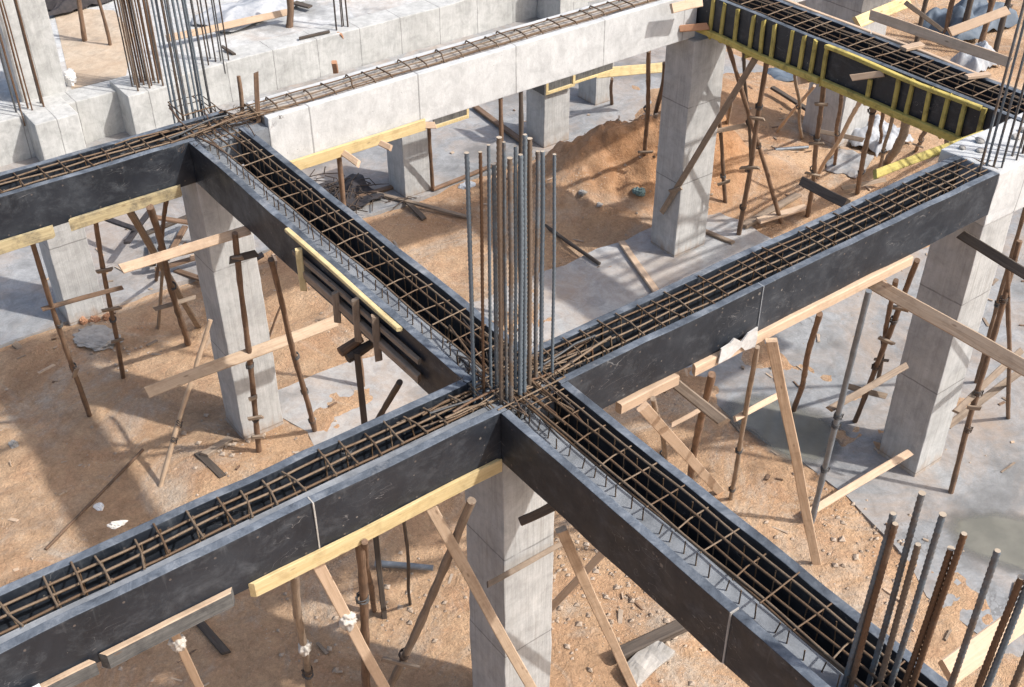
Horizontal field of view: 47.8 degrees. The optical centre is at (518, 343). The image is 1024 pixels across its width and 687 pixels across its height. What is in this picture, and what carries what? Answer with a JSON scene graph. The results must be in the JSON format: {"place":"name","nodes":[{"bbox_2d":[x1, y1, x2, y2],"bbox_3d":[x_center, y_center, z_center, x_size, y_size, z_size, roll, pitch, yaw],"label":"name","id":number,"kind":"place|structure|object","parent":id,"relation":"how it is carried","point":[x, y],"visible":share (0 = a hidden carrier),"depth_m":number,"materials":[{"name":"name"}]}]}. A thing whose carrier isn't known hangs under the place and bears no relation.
{"place":"outdoors","nodes":[
{"label":"outdoors","id":0,"kind":"place"},
{"bbox_2d":[0,0,420,106],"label":"terrace floor","id":1,"kind":"structure","parent":0,"point":[318,13],"depth_m":22.37,"materials":[{"name":"concrete"}]},
{"bbox_2d":[0,0,66,101],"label":"concrete column","id":2,"kind":"structure","parent":1,"relation":"on","point":[41,42],"depth_m":19.17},
{"bbox_2d":[55,9,132,88],"bbox_3d":[-7.916,-5.704,21.727,1.301,0.001,4.245,-14,39,-18],"label":"sand patch","id":3,"kind":"object","parent":1,"relation":"on","point":[95,57],"visible":0.71,"depth_m":21.43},
{"bbox_2d":[165,9,286,41],"bbox_3d":[-5.478,-6.009,21.816,2.422,0.135,0.066,-21,20,-26],"label":"timber plank","id":4,"kind":"object","parent":1,"relation":"on","point":[254,19],"visible":0.81,"depth_m":21.89,"materials":[{"name":"brown wood"}]},
{"bbox_2d":[191,0,304,31],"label":"tarpaulin","id":5,"kind":"object","parent":1,"relation":"on","point":[240,9],"visible":0.77,"depth_m":22.43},
{"bbox_2d":[0,0,1023,686],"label":"ground","id":6,"kind":"structure","parent":0,"point":[46,424],"depth_m":13.57,"materials":[{"name":"soil"}]},
{"bbox_2d":[18,96,85,161],"bbox_3d":[-7.796,-3.472,19.423,0.718,0.977,0.857,-24,43,-29],"label":"concrete pedestal","id":7,"kind":"object","parent":6,"relation":"on","point":[54,127],"visible":0.63,"depth_m":19.07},
{"bbox_2d":[0,0,44,125],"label":"starter bars","id":8,"kind":"object","parent":7,"relation":"in","point":[28,54],"visible":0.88,"depth_m":18.70,"materials":[{"name":"metal"}]},
{"bbox_2d":[30,244,91,416],"bbox_3d":[-4.992,-0.100,12.666,0.114,3.755,0.095,-14,60,-18],"label":"timber prop","id":9,"kind":"object","parent":6,"relation":"on","point":[58,324],"visible":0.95,"depth_m":12.58,"materials":[{"name":"brown wood"}]},
{"bbox_2d":[73,324,122,350],"bbox_3d":[-5.581,-0.076,15.359,0.733,0.129,0.514,10,38,13],"label":"mortar heap","id":10,"kind":"object","parent":6,"relation":"on","point":[97,337],"visible":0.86,"depth_m":15.28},
{"bbox_2d":[94,223,125,378],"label":"timber prop","id":11,"kind":"object","parent":6,"relation":"on","point":[103,270],"visible":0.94,"depth_m":13.04,"materials":[{"name":"brown wood"}]},
{"bbox_2d":[110,68,185,135],"bbox_3d":[-6.443,-4.102,20.228,0.958,1.038,0.854,-24,43,-29],"label":"concrete pedestal","id":12,"kind":"object","parent":6,"relation":"on","point":[144,108],"visible":0.46,"depth_m":19.81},
{"bbox_2d":[113,0,163,90],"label":"starter bars","id":13,"kind":"object","parent":12,"relation":"in","point":[125,21],"visible":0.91,"depth_m":19.35,"materials":[{"name":"metal"}]},
{"bbox_2d":[127,211,200,327],"bbox_3d":[-4.167,-0.840,13.655,0.082,4.383,0.047,-5,74,-7],"label":"timber brace","id":14,"kind":"object","parent":6,"relation":"on","point":[141,230],"visible":0.74,"depth_m":12.93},
{"bbox_2d":[146,204,190,345],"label":"timber prop","id":15,"kind":"object","parent":6,"relation":"on","point":[151,212],"visible":0.92,"depth_m":13.12,"materials":[{"name":"brown wood"}]},
{"bbox_2d":[158,319,212,487],"bbox_3d":[-3.740,0.701,12.923,0.099,2.139,0.080,33,20,36],"label":"timber prop","id":16,"kind":"object","parent":6,"relation":"on","point":[177,425],"visible":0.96,"depth_m":12.94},
{"bbox_2d":[181,182,282,439],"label":"concrete column","id":17,"kind":"structure","parent":6,"relation":"on","point":[207,214],"depth_m":12.84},
{"bbox_2d":[0,111,243,239],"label":"beam formwork","id":18,"kind":"object","parent":17,"relation":"on","point":[59,200],"visible":0.78,"depth_m":11.10,"materials":[{"name":"black wood"}]},
{"bbox_2d":[0,225,54,254],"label":"timber board","id":19,"kind":"object","parent":18,"relation":"attached to","point":[10,244],"visible":1,"depth_m":10.83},
{"bbox_2d":[0,120,215,193],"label":"rebar cage","id":20,"kind":"object","parent":18,"relation":"on","point":[85,160],"visible":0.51,"depth_m":11.16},
{"bbox_2d":[69,184,181,230],"bbox_3d":[-3.834,-1.333,11.307,1.143,0.127,0.036,-24,43,-29],"label":"timber board","id":21,"kind":"object","parent":18,"relation":"attached to","point":[119,209],"visible":1,"depth_m":11.28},
{"bbox_2d":[181,116,270,160],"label":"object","id":22,"kind":"object","parent":18,"relation":"attached to","point":[261,130],"visible":0.3,"depth_m":11.81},
{"bbox_2d":[231,231,264,452],"bbox_3d":[-2.869,0.146,12.289,0.183,3.650,0.103,-6,51,-13],"label":"timber prop","id":23,"kind":"object","parent":6,"relation":"on","point":[257,436],"visible":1,"depth_m":12.12,"materials":[{"name":"brown wood"}]},
{"bbox_2d":[118,226,250,273],"bbox_3d":[-3.100,-0.884,10.792,1.265,0.098,0.054,-21,10,-25],"label":"timber plank","id":24,"kind":"object","parent":23,"relation":"attached to","point":[173,252],"visible":0.95,"depth_m":10.75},
{"bbox_2d":[143,316,337,397],"bbox_3d":[-2.889,0.122,12.224,2.188,0.135,0.059,-23,5,-28],"label":"timber plank","id":25,"kind":"object","parent":23,"relation":"attached to","point":[220,364],"visible":0.97,"depth_m":12.14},
{"bbox_2d":[0,0,592,166],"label":"concrete wall","id":26,"kind":"structure","parent":6,"relation":"on","point":[278,63],"depth_m":21.78,"materials":[{"name":"concrete"}]},
{"bbox_2d":[196,0,228,73],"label":"starter bars","id":27,"kind":"object","parent":26,"relation":"on","point":[214,17],"visible":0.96,"depth_m":20.51,"materials":[{"name":"metal"}]},
{"bbox_2d":[291,576,313,686],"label":"timber prop","id":28,"kind":"object","parent":6,"relation":"on","point":[307,672],"visible":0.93,"depth_m":8.63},
{"bbox_2d":[313,563,389,686],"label":"timber brace","id":29,"kind":"object","parent":6,"relation":"on","point":[326,580],"visible":0.83,"depth_m":8.60,"materials":[{"name":"brown wood"}]},
{"bbox_2d":[309,167,416,213],"bbox_3d":[-2.664,-2.421,18.324,1.646,0.349,2.246,-24,43,-29],"label":"scrap netting","id":30,"kind":"object","parent":6,"relation":"on","point":[356,185],"visible":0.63,"depth_m":18.37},
{"bbox_2d":[355,544,370,686],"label":"timber prop","id":31,"kind":"object","parent":6,"relation":"on","point":[363,595],"visible":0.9,"depth_m":8.49,"materials":[{"name":"brown wood"}]},
{"bbox_2d":[353,350,386,618],"bbox_3d":[-1.356,1.433,10.671,0.062,3.401,0.067,-6,37,-8],"label":"timber prop","id":32,"kind":"object","parent":6,"relation":"on","point":[360,385],"visible":0.63,"depth_m":10.09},
{"bbox_2d":[0,0,767,347],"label":"back floor slab","id":33,"kind":"structure","parent":6,"relation":"on","point":[22,302],"depth_m":19.06,"materials":[{"name":"concrete"}]},
{"bbox_2d":[39,222,105,325],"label":"concrete column","id":34,"kind":"structure","parent":33,"relation":"on","point":[68,260],"depth_m":15.29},
{"bbox_2d":[105,211,263,280],"bbox_3d":[-4.963,-1.487,16.819,2.917,0.552,1.314,24,43,28],"label":"scrap heap","id":35,"kind":"object","parent":33,"relation":"on","point":[171,221],"visible":0.3,"depth_m":16.77,"materials":[{"name":"brown wood"}]},
{"bbox_2d":[387,121,430,197],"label":"concrete column","id":36,"kind":"structure","parent":33,"relation":"on","point":[408,165],"depth_m":18.19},
{"bbox_2d":[526,84,569,147],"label":"concrete column","id":37,"kind":"structure","parent":33,"relation":"on","point":[547,120],"depth_m":19.61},
{"bbox_2d":[532,63,613,95],"bbox_3d":[0.842,-4.643,19.501,1.530,0.360,0.635,-24,43,-29],"label":"board","id":38,"kind":"object","parent":37,"relation":"on","point":[544,89],"depth_m":19.28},
{"bbox_2d":[537,0,587,18],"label":"concrete column","id":39,"kind":"structure","parent":33,"relation":"on","point":[547,8],"depth_m":24.16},
{"bbox_2d":[578,63,613,105],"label":"concrete column","id":40,"kind":"structure","parent":33,"relation":"on","point":[594,91],"depth_m":21.09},
{"bbox_2d":[381,497,475,686],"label":"timber prop","id":41,"kind":"object","parent":6,"relation":"on","point":[401,663],"visible":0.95,"depth_m":9.25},
{"bbox_2d":[426,505,536,686],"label":"timber brace","id":42,"kind":"object","parent":6,"relation":"on","point":[463,565],"visible":0.92,"depth_m":8.83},
{"bbox_2d":[465,462,553,686],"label":"concrete column","id":43,"kind":"structure","parent":6,"relation":"on","point":[500,539],"depth_m":9.39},
{"bbox_2d":[0,380,506,686],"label":"beam formwork","id":44,"kind":"object","parent":43,"relation":"on","point":[240,556],"visible":0.94,"depth_m":7.31,"materials":[{"name":"black wood"}]},
{"bbox_2d":[40,659,99,686],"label":"timber board","id":45,"kind":"object","parent":44,"relation":"attached to","point":[79,673],"visible":1,"depth_m":6.78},
{"bbox_2d":[98,587,234,668],"bbox_3d":[-2.138,1.745,7.091,0.866,0.133,0.049,-24,43,-29],"label":"timber board","id":46,"kind":"object","parent":44,"relation":"attached to","point":[133,646],"visible":1,"depth_m":7.06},
{"bbox_2d":[0,392,479,634],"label":"rebar cage","id":47,"kind":"object","parent":44,"relation":"on","point":[109,581],"visible":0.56,"depth_m":7.31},
{"bbox_2d":[248,459,501,596],"bbox_3d":[-0.921,1.229,7.860,1.984,0.131,0.034,-24,43,-29],"label":"timber board","id":48,"kind":"object","parent":44,"relation":"attached to","point":[296,568],"visible":1,"depth_m":7.80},
{"bbox_2d":[396,318,612,438],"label":"bent bars","id":49,"kind":"object","parent":44,"relation":"on","point":[457,411],"visible":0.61,"depth_m":8.33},
{"bbox_2d":[189,126,526,414],"bbox_3d":[-1.615,-0.758,10.136,0.709,0.495,4.788,-24,43,-29],"label":"beam formwork","id":50,"kind":"object","parent":43,"relation":"on","point":[426,362],"visible":0.84,"depth_m":9.86,"materials":[{"name":"black wood"}]},
{"bbox_2d":[195,119,568,425],"bbox_3d":[-1.456,-0.763,10.078,0.350,0.411,5.651,-24,43,-29],"label":"rebar cage","id":51,"kind":"object","parent":50,"relation":"on","point":[393,260],"visible":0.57,"depth_m":9.89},
{"bbox_2d":[501,381,947,686],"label":"beam formwork","id":52,"kind":"object","parent":43,"relation":"on","point":[714,618],"visible":0.88,"depth_m":7.21,"materials":[{"name":"black wood"}]},
{"bbox_2d":[481,351,926,686],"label":"rebar cage","id":53,"kind":"object","parent":52,"relation":"on","point":[814,645],"visible":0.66,"depth_m":7.17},
{"bbox_2d":[476,380,554,419],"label":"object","id":54,"kind":"object","parent":53,"relation":"on","point":[542,410],"visible":0.14,"depth_m":8.44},
{"bbox_2d":[464,134,564,414],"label":"starter bars","id":55,"kind":"object","parent":54,"relation":"on","point":[525,174],"visible":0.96,"depth_m":7.70,"materials":[{"name":"metal"}]},
{"bbox_2d":[841,490,1023,686],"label":"starter bars","id":56,"kind":"object","parent":53,"relation":"on","point":[936,604],"visible":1,"depth_m":5.76,"materials":[{"name":"metal"}]},
{"bbox_2d":[532,155,998,425],"bbox_3d":[2.269,-0.590,9.907,5.293,0.469,0.496,-24,43,-29],"label":"beam formwork","id":57,"kind":"object","parent":43,"relation":"on","point":[634,365],"visible":0.85,"depth_m":9.65,"materials":[{"name":"black wood"}]},
{"bbox_2d":[615,373,679,413],"bbox_3d":[1.009,0.389,9.060,0.617,0.104,0.062,-24,43,-29],"label":"timber board","id":58,"kind":"object","parent":57,"relation":"attached to","point":[635,399],"visible":1,"depth_m":9.02,"materials":[{"name":"brown wood"}]},
{"bbox_2d":[526,157,997,384],"bbox_3d":[2.296,-0.641,9.911,5.551,0.417,0.386,-24,43,-29],"label":"rebar cage","id":59,"kind":"object","parent":57,"relation":"on","point":[702,295],"visible":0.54,"depth_m":9.66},
{"bbox_2d":[692,255,912,376],"bbox_3d":[2.495,-0.279,9.958,2.754,0.109,0.064,-24,43,-29],"label":"timber board","id":60,"kind":"object","parent":57,"relation":"attached to","point":[790,320],"visible":0.94,"depth_m":9.97,"materials":[{"name":"brown wood"}]},
{"bbox_2d":[717,327,757,363],"bbox_3d":[1.787,0.020,9.443,0.437,0.209,0.020,-24,43,-29],"label":"paper scrap","id":61,"kind":"object","parent":60,"relation":"attached to","point":[734,345],"visible":1,"depth_m":9.44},
{"bbox_2d":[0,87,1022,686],"bbox_3d":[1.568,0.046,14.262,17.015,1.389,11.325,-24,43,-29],"label":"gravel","id":62,"kind":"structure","parent":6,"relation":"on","point":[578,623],"depth_m":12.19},
{"bbox_2d":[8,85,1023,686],"bbox_3d":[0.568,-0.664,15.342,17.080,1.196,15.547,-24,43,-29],"label":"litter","id":63,"kind":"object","parent":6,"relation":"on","point":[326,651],"visible":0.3,"depth_m":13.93,"materials":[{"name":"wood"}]},
{"bbox_2d":[278,212,771,444],"bbox_3d":[0.318,-0.396,15.976,7.931,0.175,1.540,-24,43,-29],"label":"footing strip","id":64,"kind":"object","parent":6,"relation":"on","point":[587,290],"visible":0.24,"depth_m":16.16,"materials":[{"name":"concrete"}]},
{"bbox_2d":[268,257,316,431],"bbox_3d":[-2.358,0.165,12.236,0.092,3.960,0.089,-4,62,-6],"label":"timber prop","id":65,"kind":"object","parent":64,"relation":"on","point":[304,391],"visible":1,"depth_m":11.91,"materials":[{"name":"brown wood"}]},
{"bbox_2d":[651,31,725,257],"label":"concrete column","id":66,"kind":"structure","parent":64,"relation":"on","point":[692,87],"depth_m":16.04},
{"bbox_2d":[246,0,696,160],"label":"concrete beam","id":67,"kind":"structure","parent":66,"relation":"on","point":[433,92],"depth_m":13.23,"materials":[{"name":"concrete"}]},
{"bbox_2d":[114,96,304,157],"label":"bent bars","id":68,"kind":"object","parent":67,"relation":"on","point":[246,114],"visible":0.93,"depth_m":11.68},
{"bbox_2d":[151,0,216,122],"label":"starter bars","id":69,"kind":"object","parent":68,"relation":"attached to","point":[175,50],"visible":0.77,"depth_m":11.68,"materials":[{"name":"metal"}]},
{"bbox_2d":[290,118,425,169],"bbox_3d":[-1.741,-2.171,12.650,1.724,0.134,0.046,-24,43,-29],"label":"timber board","id":70,"kind":"object","parent":67,"relation":"attached to","point":[351,147],"visible":0.94,"depth_m":12.63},
{"bbox_2d":[218,0,655,123],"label":"rebar cage","id":71,"kind":"object","parent":67,"relation":"on","point":[372,80],"visible":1,"depth_m":13.03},
{"bbox_2d":[696,0,1023,141],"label":"beam formwork","id":72,"kind":"object","parent":67,"relation":"attached to","point":[939,111],"visible":0.84,"depth_m":13.39,"materials":[{"name":"black wood"}]},
{"bbox_2d":[728,0,1023,113],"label":"rebar cage","id":73,"kind":"object","parent":72,"relation":"in","point":[869,40],"visible":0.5,"depth_m":13.24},
{"bbox_2d":[659,57,757,214],"bbox_3d":[2.529,-2.757,15.631,0.170,2.971,0.078,31,49,3],"label":"timber brace","id":74,"kind":"object","parent":66,"relation":"attached to","point":[712,129],"visible":0.98,"depth_m":15.54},
{"bbox_2d":[555,525,637,686],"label":"timber brace","id":75,"kind":"object","parent":6,"relation":"on","point":[572,554],"visible":1,"depth_m":8.95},
{"bbox_2d":[627,641,674,686],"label":"scrap","id":76,"kind":"object","parent":6,"relation":"on","point":[644,664],"visible":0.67,"depth_m":11.06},
{"bbox_2d":[620,620,686,658],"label":"timber plank","id":77,"kind":"object","parent":6,"relation":"on","point":[663,634],"visible":0.7,"depth_m":11.26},
{"bbox_2d":[650,396,666,459],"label":"timber prop","id":78,"kind":"object","parent":6,"relation":"on","point":[663,441],"visible":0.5,"depth_m":10.46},
{"bbox_2d":[673,380,729,425],"bbox_3d":[1.417,0.458,9.182,0.619,0.083,0.092,41,94,34],"label":"timber plank","id":79,"kind":"object","parent":78,"relation":"on","point":[705,407],"visible":0.84,"depth_m":9.11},
{"bbox_2d":[636,401,724,494],"bbox_3d":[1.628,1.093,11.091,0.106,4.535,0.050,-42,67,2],"label":"timber brace","id":80,"kind":"object","parent":6,"relation":"on","point":[650,415],"visible":0.99,"depth_m":10.38,"materials":[{"name":"brown wood"}]},
{"bbox_2d":[687,371,715,478],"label":"timber prop","id":81,"kind":"object","parent":6,"relation":"on","point":[709,385],"visible":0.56,"depth_m":10.26,"materials":[{"name":"brown wood"}]},
{"bbox_2d":[728,345,759,500],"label":"timber prop","id":82,"kind":"object","parent":6,"relation":"on","point":[738,452],"visible":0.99,"depth_m":10.99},
{"bbox_2d":[737,63,768,234],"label":"timber prop","id":83,"kind":"object","parent":6,"relation":"on","point":[750,167],"visible":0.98,"depth_m":15.96,"materials":[{"name":"brown wood"}]},
{"bbox_2d":[726,45,783,223],"bbox_3d":[3.393,-2.875,16.475,0.098,3.851,0.106,-47,51,-10],"label":"timber prop","id":84,"kind":"object","parent":6,"relation":"on","point":[758,143],"visible":0.84,"depth_m":16.49,"materials":[{"name":"brown wood"}]},
{"bbox_2d":[765,338,821,564],"bbox_3d":[2.637,1.159,10.960,0.107,3.714,0.058,-11,47,12],"label":"timber brace","id":85,"kind":"object","parent":6,"relation":"on","point":[783,396],"visible":1,"depth_m":10.67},
{"bbox_2d":[804,86,827,217],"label":"timber prop","id":86,"kind":"object","parent":6,"relation":"on","point":[816,143],"visible":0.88,"depth_m":15.64,"materials":[{"name":"brown wood"}]},
{"bbox_2d":[811,289,871,523],"bbox_3d":[3.160,0.766,11.484,0.100,3.553,0.092,14,49,16],"label":"prop","id":87,"kind":"object","parent":6,"relation":"on","point":[838,415],"visible":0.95,"depth_m":11.29,"materials":[{"name":"grey metal"}]},
{"bbox_2d":[826,362,908,411],"bbox_3d":[3.505,0.439,11.599,1.092,0.046,0.074,-25,79,-22],"label":"timber plank","id":88,"kind":"object","parent":87,"relation":"on","point":[868,387],"visible":0.91,"depth_m":11.59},
{"bbox_2d":[802,0,891,148],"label":"concrete column","id":89,"kind":"structure","parent":6,"relation":"on","point":[846,10],"depth_m":19.57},
{"bbox_2d":[825,149,873,178],"bbox_3d":[5.527,-3.062,19.363,0.676,0.109,0.963,19,41,24],"label":"sheet scrap","id":90,"kind":"object","parent":6,"relation":"on","point":[848,163],"visible":0.85,"depth_m":19.31,"materials":[{"name":"concrete"}]},
{"bbox_2d":[686,208,1023,656],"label":"floor slab","id":91,"kind":"structure","parent":6,"relation":"on","point":[984,485],"depth_m":13.95,"materials":[{"name":"concrete"}]},
{"bbox_2d":[728,397,838,461],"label":"puddle","id":92,"kind":"object","parent":91,"relation":"on","point":[765,424],"visible":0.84,"depth_m":13.94,"materials":[{"name":"liquid"}]},
{"bbox_2d":[791,311,822,411],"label":"timber prop","id":93,"kind":"object","parent":91,"relation":"on","point":[812,337],"visible":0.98,"depth_m":11.56,"materials":[{"name":"brown wood"}]},
{"bbox_2d":[852,258,919,422],"bbox_3d":[3.855,0.124,12.363,0.209,3.953,0.122,8,65,11],"label":"timber prop","id":94,"kind":"object","parent":91,"relation":"on","point":[886,340],"visible":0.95,"depth_m":11.98,"materials":[{"name":"brown wood"}]},
{"bbox_2d":[874,278,898,378],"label":"timber prop","id":95,"kind":"object","parent":91,"relation":"on","point":[889,312],"visible":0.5,"depth_m":11.71,"materials":[{"name":"brown wood"}]},
{"bbox_2d":[868,280,1023,375],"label":"timber plank","id":96,"kind":"object","parent":95,"relation":"attached to","point":[992,349],"visible":0.94,"depth_m":9.96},
{"bbox_2d":[878,213,1012,476],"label":"concrete column","id":97,"kind":"structure","parent":91,"relation":"on","point":[957,278],"depth_m":12.41,"materials":[{"name":"concrete"}]},
{"bbox_2d":[937,113,1023,225],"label":"concrete joint","id":98,"kind":"object","parent":97,"relation":"on","point":[1008,197],"visible":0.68,"depth_m":11.26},
{"bbox_2d":[873,130,983,178],"bbox_3d":[4.075,-1.881,11.441,1.609,0.090,0.053,-21,2,-26],"label":"timber plank","id":99,"kind":"object","parent":98,"relation":"on","point":[905,162],"visible":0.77,"depth_m":11.29,"materials":[{"name":"yellow paint"}]},
{"bbox_2d":[976,0,1023,177],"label":"starter bars","id":100,"kind":"object","parent":98,"relation":"in","point":[1004,99],"visible":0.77,"depth_m":10.68,"materials":[{"name":"metal"}]},
{"bbox_2d":[948,239,1022,493],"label":"timber prop","id":101,"kind":"object","parent":91,"relation":"on","point":[972,407],"visible":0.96,"depth_m":12.12,"materials":[{"name":"brown wood"}]},
{"bbox_2d":[949,512,1023,571],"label":"puddle","id":102,"kind":"object","parent":91,"relation":"on","point":[988,534],"visible":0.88,"depth_m":12.52,"materials":[{"name":"liquid"}]},
{"bbox_2d":[974,207,1023,383],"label":"timber prop","id":103,"kind":"object","parent":91,"relation":"on","point":[1003,281],"visible":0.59,"depth_m":13.12,"materials":[{"name":"brown wood"}]},
{"bbox_2d":[1005,269,1011,418],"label":"timber prop","id":104,"kind":"object","parent":91,"relation":"on","point":[1009,337],"visible":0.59,"depth_m":12.16,"materials":[{"name":"brown wood"}]},
{"bbox_2d":[956,231,1023,278],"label":"timber plank","id":105,"kind":"object","parent":104,"relation":"on","point":[994,255],"visible":1,"depth_m":10.88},
{"bbox_2d":[810,449,913,511],"bbox_3d":[3.783,1.561,12.906,1.515,0.051,0.094,-27,75,-14],"label":"timber plank","id":106,"kind":"object","parent":6,"relation":"on","point":[867,477],"visible":0.86,"depth_m":12.91,"materials":[{"name":"brown wood"}]},
{"bbox_2d":[849,114,913,156],"bbox_3d":[6.206,-3.659,19.968,1.051,0.376,0.871,-24,43,-29],"label":"sheet scrap","id":107,"kind":"object","parent":6,"relation":"on","point":[875,145],"visible":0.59,"depth_m":19.82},
{"bbox_2d":[917,0,1017,40],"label":"sheet scrap","id":108,"kind":"object","parent":6,"relation":"on","point":[938,15],"visible":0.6,"depth_m":23.99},
{"bbox_2d":[950,40,998,71],"bbox_3d":[8.924,-5.638,22.552,0.942,0.508,0.657,-24,43,-29],"label":"sheet scrap","id":109,"kind":"object","parent":6,"relation":"on","point":[973,63],"visible":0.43,"depth_m":22.40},
{"bbox_2d":[799,176,850,206],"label":"timber plank","id":110,"kind":"object","parent":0,"point":[822,191],"visible":0.93,"depth_m":11.71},
{"bbox_2d":[869,10,1012,66],"bbox_3d":[4.925,-3.598,13.610,0.055,0.125,1.942,-2,29,-45],"label":"timber plank","id":111,"kind":"object","parent":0,"point":[944,40],"visible":0.96,"depth_m":13.56,"materials":[{"name":"brown wood"}]},
{"bbox_2d":[946,6,1010,36],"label":"timber plank","id":112,"kind":"object","parent":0,"point":[972,23],"visible":1,"depth_m":14.40,"materials":[{"name":"brown wood"}]},
{"bbox_2d":[938,606,1023,684],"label":"timber plank","id":113,"kind":"object","parent":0,"point":[977,649],"visible":0.61,"depth_m":7.21,"materials":[{"name":"brown wood"}]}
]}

